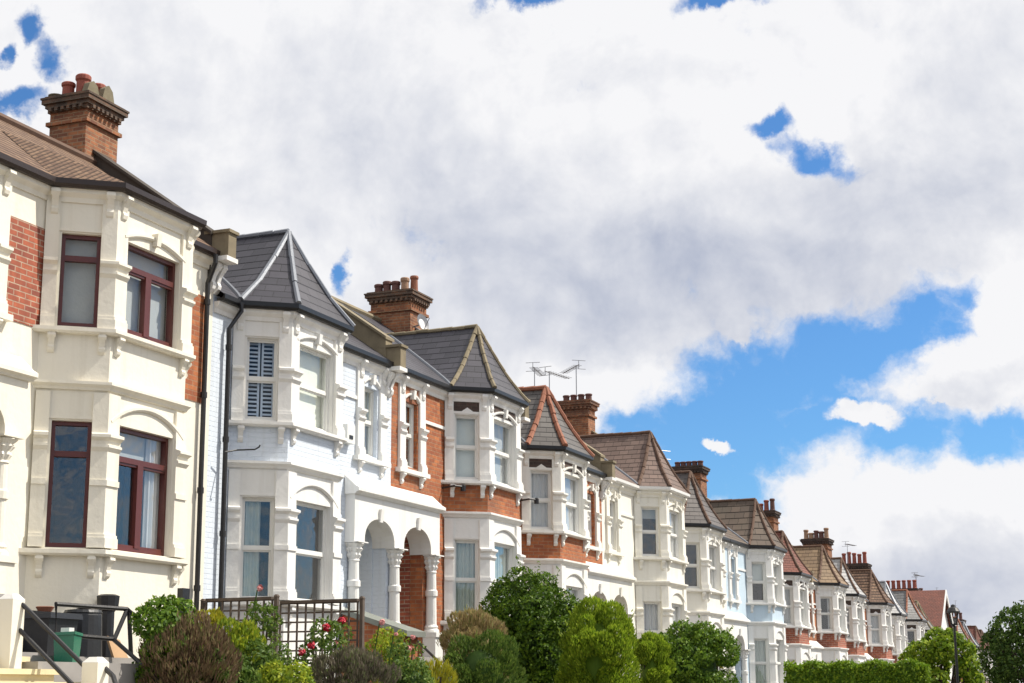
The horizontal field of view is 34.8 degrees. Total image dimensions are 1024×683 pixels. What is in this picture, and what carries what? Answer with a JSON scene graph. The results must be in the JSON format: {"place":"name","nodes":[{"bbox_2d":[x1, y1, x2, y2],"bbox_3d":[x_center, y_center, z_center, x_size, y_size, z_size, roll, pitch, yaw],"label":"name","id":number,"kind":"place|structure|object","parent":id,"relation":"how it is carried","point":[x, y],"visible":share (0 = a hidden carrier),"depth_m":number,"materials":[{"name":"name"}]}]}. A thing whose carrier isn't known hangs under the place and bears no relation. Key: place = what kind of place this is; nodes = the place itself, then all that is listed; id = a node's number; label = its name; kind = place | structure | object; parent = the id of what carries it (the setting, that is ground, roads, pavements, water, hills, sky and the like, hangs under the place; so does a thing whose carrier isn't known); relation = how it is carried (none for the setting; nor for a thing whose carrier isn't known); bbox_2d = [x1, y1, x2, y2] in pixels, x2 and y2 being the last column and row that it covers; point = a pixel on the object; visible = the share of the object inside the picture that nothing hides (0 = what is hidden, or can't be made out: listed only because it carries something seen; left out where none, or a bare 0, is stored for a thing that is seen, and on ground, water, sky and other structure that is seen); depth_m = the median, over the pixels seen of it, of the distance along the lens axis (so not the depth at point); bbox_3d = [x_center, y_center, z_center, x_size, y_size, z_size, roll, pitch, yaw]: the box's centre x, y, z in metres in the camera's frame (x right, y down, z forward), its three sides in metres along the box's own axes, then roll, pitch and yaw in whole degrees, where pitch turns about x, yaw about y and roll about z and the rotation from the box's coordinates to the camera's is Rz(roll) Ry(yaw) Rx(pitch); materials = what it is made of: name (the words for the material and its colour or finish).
{"place":"outdoors","nodes":[
{"label":"outdoors","id":0,"kind":"place"},
{"bbox_2d":[203,228,407,675],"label":"terraced house","id":1,"kind":"structure","parent":0,"point":[304,499],"depth_m":24.61,"materials":[{"name":"white paint"}]},
{"bbox_2d":[239,497,273,597],"bbox_3d":[-3.727,3.000,23.607,0.520,1.570,0.136,3,-13,-16],"label":"window","id":2,"kind":"structure","parent":1,"relation":"in","point":[251,507],"depth_m":23.61,"materials":[{"name":"white paint"}]},
{"bbox_2d":[245,338,277,419],"bbox_3d":[-3.717,0.573,24.142,0.470,1.220,0.145,3,-13,-16],"label":"window","id":3,"kind":"structure","parent":1,"relation":"in","point":[257,379],"depth_m":24.15,"materials":[{"name":"white paint"}]},
{"bbox_2d":[248,342,328,431],"bbox_3d":[-3.391,0.754,24.991,0.720,1.420,1.420,-5,-13,22],"label":"window","id":4,"kind":"structure","parent":1,"relation":"in","point":[310,394],"depth_m":25.03,"materials":[{"name":"white paint"}]},
{"bbox_2d":[258,501,325,599],"bbox_3d":[-3.378,3.183,24.467,0.720,1.670,1.420,-5,-13,22],"label":"window","id":5,"kind":"structure","parent":1,"relation":"in","point":[265,506],"depth_m":24.10,"materials":[{"name":"white paint"}]},
{"bbox_2d":[295,506,318,599],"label":"window","id":6,"kind":"structure","parent":1,"relation":"in","point":[307,527],"depth_m":24.80,"materials":[{"name":"glass"}]},
{"bbox_2d":[364,388,373,456],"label":"window","id":7,"kind":"structure","parent":1,"relation":"in","point":[369,424],"depth_m":28.12,"materials":[{"name":"white paint"}]},
{"bbox_2d":[217,275,530,680],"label":"terraced house","id":8,"kind":"structure","parent":0,"point":[460,400],"depth_m":30.60,"materials":[{"name":"white paint"}]},
{"bbox_2d":[406,403,413,467],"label":"window","id":9,"kind":"structure","parent":8,"relation":"in","point":[410,436],"depth_m":29.57,"materials":[{"name":"white paint"}]},
{"bbox_2d":[455,415,477,478],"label":"window","id":10,"kind":"structure","parent":8,"relation":"in","point":[466,427],"depth_m":30.93,"materials":[{"name":"grey glass"}]},
{"bbox_2d":[455,540,477,617],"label":"window","id":11,"kind":"structure","parent":8,"relation":"in","point":[466,551],"depth_m":30.42,"materials":[{"name":"grey glass"}]},
{"bbox_2d":[494,420,510,486],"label":"window","id":12,"kind":"structure","parent":8,"relation":"in","point":[499,428],"depth_m":31.99,"materials":[{"name":"white paint"}]},
{"bbox_2d":[494,543,511,615],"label":"window","id":13,"kind":"structure","parent":8,"relation":"in","point":[503,563],"depth_m":31.51,"materials":[{"name":"white glass"}]},
{"bbox_2d":[0,0,1023,682],"label":"sky","id":14,"kind":"structure","parent":0,"point":[780,243],"materials":[{"name":"white"}]},
{"bbox_2d":[526,360,690,676],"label":"terraced house","id":15,"kind":"structure","parent":0,"point":[645,562],"depth_m":41.12,"materials":[{"name":"beige paint"}]},
{"bbox_2d":[610,501,613,549],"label":"window","id":16,"kind":"structure","parent":15,"relation":"in","point":[611,503],"depth_m":39.59,"materials":[{"name":"white paint"}]},
{"bbox_2d":[641,507,658,555],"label":"window","id":17,"kind":"structure","parent":15,"relation":"in","point":[647,513],"depth_m":41.15,"materials":[{"name":"white paint"}]},
{"bbox_2d":[644,602,660,633],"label":"window","id":18,"kind":"structure","parent":15,"relation":"in","point":[652,619],"depth_m":40.70,"materials":[{"name":"white glass"}]},
{"bbox_2d":[642,510,678,558],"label":"window","id":19,"kind":"structure","parent":15,"relation":"in","point":[649,540],"depth_m":41.42,"materials":[{"name":"white paint"}]},
{"bbox_2d":[672,604,679,631],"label":"window","id":20,"kind":"structure","parent":15,"relation":"in","point":[676,617],"depth_m":41.87,"materials":[{"name":"white paint"}]},
{"bbox_2d":[662,450,788,682],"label":"terraced house","id":21,"kind":"structure","parent":0,"point":[756,549],"depth_m":50.99,"materials":[{"name":"white paint"}]},
{"bbox_2d":[752,562,765,601],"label":"window","id":22,"kind":"structure","parent":21,"relation":"in","point":[758,569],"depth_m":51.20,"materials":[{"name":"white glass"}]},
{"bbox_2d":[754,639,768,682],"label":"window","id":23,"kind":"structure","parent":21,"relation":"in","point":[761,649],"depth_m":50.62,"materials":[{"name":"white glass"}]},
{"bbox_2d":[752,564,778,602],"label":"window","id":24,"kind":"structure","parent":21,"relation":"in","point":[757,588],"depth_m":51.35,"materials":[{"name":"white paint"}]},
{"bbox_2d":[776,640,781,682],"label":"window","id":25,"kind":"structure","parent":21,"relation":"in","point":[779,666],"depth_m":51.77,"materials":[{"name":"white paint"}]},
{"bbox_2d":[760,498,848,663],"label":"terraced house","id":26,"kind":"structure","parent":0,"point":[829,633],"depth_m":60.38,"materials":[{"name":"white paint"}]},
{"bbox_2d":[820,597,832,629],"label":"window","id":27,"kind":"structure","parent":26,"relation":"in","point":[829,609],"depth_m":60.30,"materials":[{"name":"white paint"}]},
{"bbox_2d":[821,598,842,630],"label":"window","id":28,"kind":"structure","parent":26,"relation":"in","point":[824,618],"depth_m":60.55,"materials":[{"name":"grey glass"}]},
{"bbox_2d":[976,600,1023,682],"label":"street tree","id":29,"kind":"object","parent":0,"point":[1008,658],"visible":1,"depth_m":47.87,"materials":[{"name":"green plant"}]},
{"bbox_3d":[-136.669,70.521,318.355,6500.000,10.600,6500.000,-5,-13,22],"label":"ground","id":30,"kind":"structure","parent":0,"visible":0},
{"bbox_2d":[0,656,80,682],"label":"garden steps","id":31,"kind":"structure","parent":30,"relation":"on","point":[11,675],"depth_m":14.68,"materials":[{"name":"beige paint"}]},
{"bbox_2d":[0,594,24,668],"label":"gate pillar","id":32,"kind":"structure","parent":31,"relation":"on","point":[12,610],"depth_m":14.89,"materials":[{"name":"beige paint"}]},
{"bbox_2d":[18,603,82,682],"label":"stair rail","id":33,"kind":"object","parent":31,"relation":"on","point":[55,637],"visible":1,"depth_m":14.86,"materials":[{"name":"black metal"}]},
{"bbox_2d":[81,657,108,682],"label":"gate pillar","id":34,"kind":"structure","parent":31,"relation":"on","point":[93,670],"depth_m":14.71,"materials":[{"name":"beige paint"}]},
{"bbox_2d":[22,655,194,682],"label":"garden landing","id":35,"kind":"object","parent":30,"relation":"on","point":[123,670],"visible":0.23,"depth_m":15.99,"materials":[{"name":"grey concrete"}]},
{"bbox_2d":[22,610,82,655],"bbox_3d":[-5.091,3.377,17.567,0.688,0.978,0.560,-5,-13,22],"label":"wheelie bin","id":36,"kind":"object","parent":35,"relation":"on","point":[39,635],"visible":0.39,"depth_m":17.37,"materials":[{"name":"black plastic"}]},
{"bbox_2d":[36,606,53,611],"bbox_3d":[-5.035,2.885,17.593,0.200,0.055,0.200,-5,-13,22],"label":"plant saucer","id":37,"kind":"object","parent":36,"relation":"on","point":[45,608],"visible":0.91,"depth_m":17.53,"materials":[{"name":"ceramic"}]},
{"bbox_2d":[54,631,82,661],"bbox_3d":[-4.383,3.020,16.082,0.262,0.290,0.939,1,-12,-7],"label":"recycling box","id":38,"kind":"object","parent":35,"relation":"on","point":[71,640],"visible":0.72,"depth_m":15.85,"materials":[{"name":"green plastic"}]},
{"bbox_2d":[61,628,73,631],"bbox_3d":[-4.387,2.901,16.099,0.100,0.150,0.080,-5,-13,22],"label":"milk carton","id":39,"kind":"object","parent":38,"relation":"in","point":[66,629],"visible":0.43,"depth_m":16.07,"materials":[{"name":"white cardboard"}]},
{"bbox_2d":[63,608,101,656],"bbox_3d":[-4.822,3.439,18.270,0.500,0.910,0.500,-5,-13,22],"label":"compost bin","id":40,"kind":"object","parent":35,"relation":"on","point":[90,623],"visible":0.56,"depth_m":18.16,"materials":[{"name":"black plastic"}]},
{"bbox_2d":[107,639,127,657],"bbox_3d":[-4.511,3.498,18.630,0.160,0.266,0.280,-5,-13,22],"label":"cardboard sheet","id":41,"kind":"object","parent":35,"relation":"on","point":[116,651],"visible":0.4,"depth_m":18.57,"materials":[{"name":"beige cardboard"}]},
{"bbox_2d":[54,602,191,682],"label":"landing rail","id":42,"kind":"object","parent":35,"relation":"on","point":[127,612],"visible":0.76,"depth_m":16.74,"materials":[{"name":"black metal"}]},
{"bbox_2d":[0,73,239,657],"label":"terraced house","id":43,"kind":"structure","parent":30,"relation":"on","point":[112,272],"depth_m":20.27,"materials":[{"name":"beige paint"}]},
{"bbox_2d":[45,421,91,547],"bbox_3d":[-5.444,1.794,20.014,0.800,1.730,0.730,3,-13,-16],"label":"window","id":44,"kind":"structure","parent":43,"relation":"in","point":[54,453],"depth_m":19.74,"materials":[{"name":"red paint"}]},
{"bbox_2d":[57,234,100,327],"bbox_3d":[-5.374,-0.734,20.273,0.520,1.220,0.146,3,-13,-16],"label":"window","id":45,"kind":"structure","parent":43,"relation":"in","point":[80,254],"depth_m":20.31,"materials":[{"name":"grey glass"}]},
{"bbox_2d":[53,426,167,555],"bbox_3d":[-5.016,1.926,20.636,0.730,1.730,1.520,-5,-13,22],"label":"window","id":46,"kind":"structure","parent":43,"relation":"in","point":[141,451],"depth_m":20.44,"materials":[{"name":"glass"}]},
{"bbox_2d":[116,465,143,546],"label":"window","id":47,"kind":"structure","parent":43,"relation":"in","point":[125,473],"depth_m":20.89,"materials":[{"name":"blue glass"}]},
{"bbox_2d":[126,244,174,347],"bbox_3d":[-4.758,-0.567,21.061,0.146,1.220,1.240,-5,-13,22],"label":"window","id":48,"kind":"structure","parent":43,"relation":"in","point":[147,284],"depth_m":21.21,"materials":[{"name":"red paint"}]},
{"bbox_2d":[163,267,167,340],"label":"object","id":49,"kind":"structure","parent":43,"relation":"in","point":[166,267],"depth_m":21.63,"materials":[{"name":"red wood"}]},
{"bbox_2d":[128,593,205,682],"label":"evergreen shrub","id":50,"kind":"object","parent":30,"relation":"on","point":[158,617],"visible":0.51,"depth_m":16.63,"materials":[{"name":"green plant"}]},
{"bbox_2d":[136,608,243,682],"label":"heather bush","id":51,"kind":"object","parent":30,"relation":"on","point":[206,637],"visible":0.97,"depth_m":16.39,"materials":[{"name":"brown plant"}]},
{"bbox_2d":[196,607,224,630],"bbox_3d":[-3.524,4.036,18.956,0.396,1.904,0.422,-5,-13,22],"label":"broom shrub","id":52,"kind":"object","parent":30,"relation":"on","point":[215,615],"visible":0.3,"depth_m":19.08,"materials":[{"name":"yellow plant"}]},
{"bbox_2d":[197,641,246,682],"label":"leafy shrub","id":53,"kind":"object","parent":30,"relation":"on","point":[227,672],"visible":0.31,"depth_m":16.68,"materials":[{"name":"green plant"}]},
{"bbox_2d":[197,660,261,682],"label":"leafy shrub","id":54,"kind":"object","parent":30,"relation":"on","point":[251,671],"visible":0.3,"depth_m":16.90,"materials":[{"name":"green plant"}]},
{"bbox_2d":[216,616,267,663],"bbox_3d":[-3.160,4.139,18.576,0.812,2.025,0.769,-5,-13,22],"label":"spirea shrub","id":55,"kind":"object","parent":30,"relation":"on","point":[238,630],"visible":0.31,"depth_m":18.65,"materials":[{"name":"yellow plant"}]},
{"bbox_2d":[241,585,282,660],"bbox_3d":[-3.130,4.172,20.581,0.534,2.160,0.519,8,-15,-34],"label":"rose bush","id":56,"kind":"object","parent":30,"relation":"on","point":[268,625],"visible":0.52,"depth_m":20.62,"materials":[{"name":"green plant"}]},
{"bbox_2d":[236,637,294,682],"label":"leafy shrub","id":57,"kind":"object","parent":30,"relation":"on","point":[267,651],"visible":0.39,"depth_m":18.45,"materials":[{"name":"green plant"}]},
{"bbox_2d":[200,594,365,679],"bbox_3d":[-3.117,4.215,21.905,2.524,1.630,0.080,-5,-13,22],"label":"garden trellis","id":58,"kind":"object","parent":30,"relation":"on","point":[360,619],"visible":0.49,"depth_m":21.86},
{"bbox_2d":[257,659,315,682],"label":"leafy shrub","id":59,"kind":"object","parent":30,"relation":"on","point":[287,674],"visible":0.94,"depth_m":17.93,"materials":[{"name":"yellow plant"}]},
{"bbox_2d":[292,615,353,682],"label":"rose bush","id":60,"kind":"object","parent":30,"relation":"on","point":[331,635],"visible":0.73,"depth_m":20.34,"materials":[{"name":"green plant"}]},
{"bbox_2d":[309,644,401,682],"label":"lavender bush","id":61,"kind":"object","parent":30,"relation":"on","point":[356,665],"visible":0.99,"depth_m":19.29,"materials":[{"name":"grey plant"}]},
{"bbox_2d":[341,608,425,682],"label":"flank wall","id":62,"kind":"structure","parent":30,"relation":"on","point":[371,624],"depth_m":26.06,"materials":[{"name":"orange brick"}]},
{"bbox_2d":[417,640,437,680],"bbox_3d":[-1.556,5.188,26.447,0.177,1.183,1.774,4,-13,-21],"label":"hand rail","id":63,"kind":"object","parent":62,"relation":"attached to","point":[428,652],"visible":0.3,"depth_m":26.05,"materials":[{"name":"black metal"}]},
{"bbox_2d":[364,626,410,682],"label":"leafy shrub","id":64,"kind":"object","parent":30,"relation":"on","point":[384,639],"visible":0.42,"depth_m":24.54,"materials":[{"name":"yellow plant"}]},
{"bbox_2d":[374,619,426,675],"bbox_3d":[-1.637,5.042,22.637,0.677,2.300,1.367,-5,-13,22],"label":"rose bush","id":65,"kind":"object","parent":30,"relation":"on","point":[406,647],"visible":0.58,"depth_m":22.95,"materials":[{"name":"green plant"}]},
{"bbox_2d":[382,656,434,682],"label":"leafy shrub","id":66,"kind":"object","parent":30,"relation":"on","point":[411,674],"visible":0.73,"depth_m":20.74,"materials":[{"name":"green plant"}]},
{"bbox_2d":[418,655,458,682],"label":"shrub","id":67,"kind":"object","parent":30,"relation":"on","point":[438,668],"visible":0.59,"depth_m":21.80,"materials":[{"name":"yellow plant"}]},
{"bbox_2d":[435,603,508,681],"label":"straw shrub","id":68,"kind":"object","parent":30,"relation":"on","point":[479,621],"visible":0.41,"depth_m":25.45,"materials":[{"name":"brown plant"}]},
{"bbox_2d":[441,628,528,682],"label":"cypress shrub","id":69,"kind":"object","parent":30,"relation":"on","point":[489,663],"visible":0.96,"depth_m":24.18,"materials":[{"name":"green plant"}]},
{"bbox_2d":[479,555,584,682],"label":"round bush","id":70,"kind":"object","parent":30,"relation":"on","point":[532,621],"visible":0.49,"depth_m":27.61,"materials":[{"name":"green plant"}]},
{"bbox_2d":[518,385,616,663],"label":"terraced house","id":71,"kind":"structure","parent":30,"relation":"on","point":[568,475],"depth_m":34.78,"materials":[{"name":"white paint"}]},
{"bbox_2d":[530,471,550,528],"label":"window","id":72,"kind":"structure","parent":71,"relation":"in","point":[540,481],"depth_m":34.27,"materials":[{"name":"grey glass"}]},
{"bbox_2d":[565,475,578,533],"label":"window","id":73,"kind":"structure","parent":71,"relation":"in","point":[571,483],"depth_m":35.35,"materials":[{"name":"white paint"}]},
{"bbox_2d":[566,586,579,603],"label":"window","id":74,"kind":"structure","parent":71,"relation":"in","point":[572,591],"depth_m":34.99,"materials":[{"name":"white paint"}]},
{"bbox_2d":[587,494,591,543],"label":"window","id":75,"kind":"structure","parent":71,"relation":"in","point":[588,495],"depth_m":38.13,"materials":[{"name":"white paint"}]},
{"bbox_2d":[553,594,642,682],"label":"clipped conifer","id":76,"kind":"object","parent":30,"relation":"on","point":[595,646],"visible":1,"depth_m":26.10,"materials":[{"name":"green plant"}]},
{"bbox_2d":[633,631,676,682],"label":"clipped conifer","id":77,"kind":"object","parent":30,"relation":"on","point":[651,651],"visible":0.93,"depth_m":29.78,"materials":[{"name":"green plant"}]},
{"bbox_2d":[639,613,741,682],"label":"laurel bush","id":78,"kind":"object","parent":30,"relation":"on","point":[697,655],"visible":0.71,"depth_m":35.17,"materials":[{"name":"green plant"}]},
{"bbox_2d":[675,470,735,679],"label":"terraced house","id":79,"kind":"structure","parent":30,"relation":"on","point":[707,539],"depth_m":44.65,"materials":[{"name":"white paint"}]},
{"bbox_2d":[684,543,699,587],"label":"window","id":80,"kind":"structure","parent":79,"relation":"in","point":[696,565],"depth_m":44.31,"materials":[{"name":"grey glass"}]},
{"bbox_2d":[684,545,716,589],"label":"window","id":81,"kind":"structure","parent":79,"relation":"in","point":[690,572],"depth_m":44.60,"materials":[{"name":"grey glass"}]},
{"bbox_2d":[774,530,813,664],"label":"terraced house","id":82,"kind":"structure","parent":30,"relation":"on","point":[797,575],"depth_m":54.47,"materials":[{"name":"white paint"}]},
{"bbox_2d":[784,588,792,624],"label":"window","id":83,"kind":"structure","parent":82,"relation":"in","point":[788,613],"depth_m":54.37,"materials":[{"name":"white paint"}]},
{"bbox_2d":[800,589,804,625],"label":"window","id":84,"kind":"structure","parent":82,"relation":"in","point":[801,591],"depth_m":55.52,"materials":[{"name":"white paint"}]},
{"bbox_2d":[791,544,866,663],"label":"terraced house","id":85,"kind":"structure","parent":30,"relation":"on","point":[855,597],"depth_m":63.75,"materials":[{"name":"white paint"}]},
{"bbox_2d":[846,607,851,638],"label":"window","id":86,"kind":"structure","parent":85,"relation":"in","point":[847,608],"depth_m":63.58,"materials":[{"name":"white paint"}]},
{"bbox_2d":[857,608,860,638],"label":"window","id":87,"kind":"structure","parent":85,"relation":"in","point":[859,629],"depth_m":64.72,"materials":[{"name":"white paint"}]},
{"bbox_2d":[800,528,894,662],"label":"terraced house","id":88,"kind":"structure","parent":30,"relation":"on","point":[879,604],"depth_m":69.78,"materials":[{"name":"white paint"}]},
{"bbox_2d":[871,615,880,643],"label":"window","id":89,"kind":"structure","parent":88,"relation":"in","point":[875,619],"depth_m":69.52,"materials":[{"name":"grey glass"}]},
{"bbox_2d":[886,616,888,642],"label":"window","id":90,"kind":"structure","parent":88,"relation":"in","point":[886,616],"depth_m":70.67,"materials":[{"name":"white paint"}]},
{"bbox_2d":[783,657,931,682],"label":"clipped hedge","id":91,"kind":"object","parent":30,"relation":"on","point":[907,670],"visible":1,"depth_m":46.13,"materials":[{"name":"green plant"}]},
{"bbox_2d":[842,541,927,655],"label":"terraced house","id":92,"kind":"structure","parent":30,"relation":"on","point":[916,620],"depth_m":79.21,"materials":[{"name":"white paint"}]},
{"bbox_2d":[907,631,921,645],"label":"window","id":93,"kind":"structure","parent":92,"relation":"in","point":[910,633],"depth_m":78.43,"materials":[{"name":"white paint"}]},
{"bbox_2d":[879,581,907,662],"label":"terraced house","id":94,"kind":"structure","parent":30,"relation":"on","point":[899,614],"depth_m":72.83,"materials":[{"name":"white paint"}]},
{"bbox_2d":[892,625,894,652],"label":"window","id":95,"kind":"structure","parent":94,"relation":"in","point":[892,625],"depth_m":72.61,"materials":[{"name":"white paint"}]},
{"bbox_2d":[892,626,902,651],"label":"window","id":96,"kind":"structure","parent":94,"relation":"in","point":[900,626],"depth_m":73.79,"materials":[{"name":"white paint"}]},
{"bbox_2d":[886,573,953,671],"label":"terraced house","id":97,"kind":"structure","parent":30,"relation":"on","point":[909,588],"depth_m":93.58,"materials":[{"name":"white paint"}]},
{"bbox_2d":[914,600,933,649],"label":"terraced house","id":98,"kind":"structure","parent":30,"relation":"on","point":[929,625],"depth_m":82.00,"materials":[{"name":"white paint"}]},
{"bbox_2d":[909,590,953,682],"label":"gabled house","id":99,"kind":"structure","parent":30,"relation":"on","point":[935,605],"depth_m":86.76,"materials":[{"name":"white paint"}]},
{"bbox_2d":[898,626,985,682],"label":"street tree","id":100,"kind":"object","parent":30,"relation":"on","point":[939,647],"visible":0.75,"depth_m":54.65,"materials":[{"name":"green plant"}]},
{"bbox_2d":[911,572,979,677],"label":"terraced house","id":101,"kind":"structure","parent":30,"relation":"on","point":[969,633],"depth_m":98.42,"materials":[{"name":"white paint"}]},
{"bbox_2d":[947,604,959,682],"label":"street lamp","id":102,"kind":"object","parent":30,"relation":"on","point":[953,608],"visible":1,"depth_m":49.46,"materials":[{"name":"black metal"}]},
{"bbox_2d":[951,602,966,623],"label":"terraced house","id":103,"kind":"structure","parent":30,"relation":"on","point":[960,617],"depth_m":114.54,"materials":[{"name":"white paint"}]},
{"bbox_2d":[952,617,973,682],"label":"terraced house","id":104,"kind":"structure","parent":30,"relation":"on","point":[960,628],"depth_m":95.47,"materials":[{"name":"white paint"}]},
{"bbox_2d":[936,587,994,682],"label":"terraced house","id":105,"kind":"structure","parent":30,"relation":"on","point":[982,633],"depth_m":106.52,"materials":[{"name":"white paint"}]},
{"bbox_2d":[967,625,990,682],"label":"terraced house","id":106,"kind":"structure","parent":30,"relation":"on","point":[975,632],"depth_m":103.57,"materials":[{"name":"white paint"}]}
]}

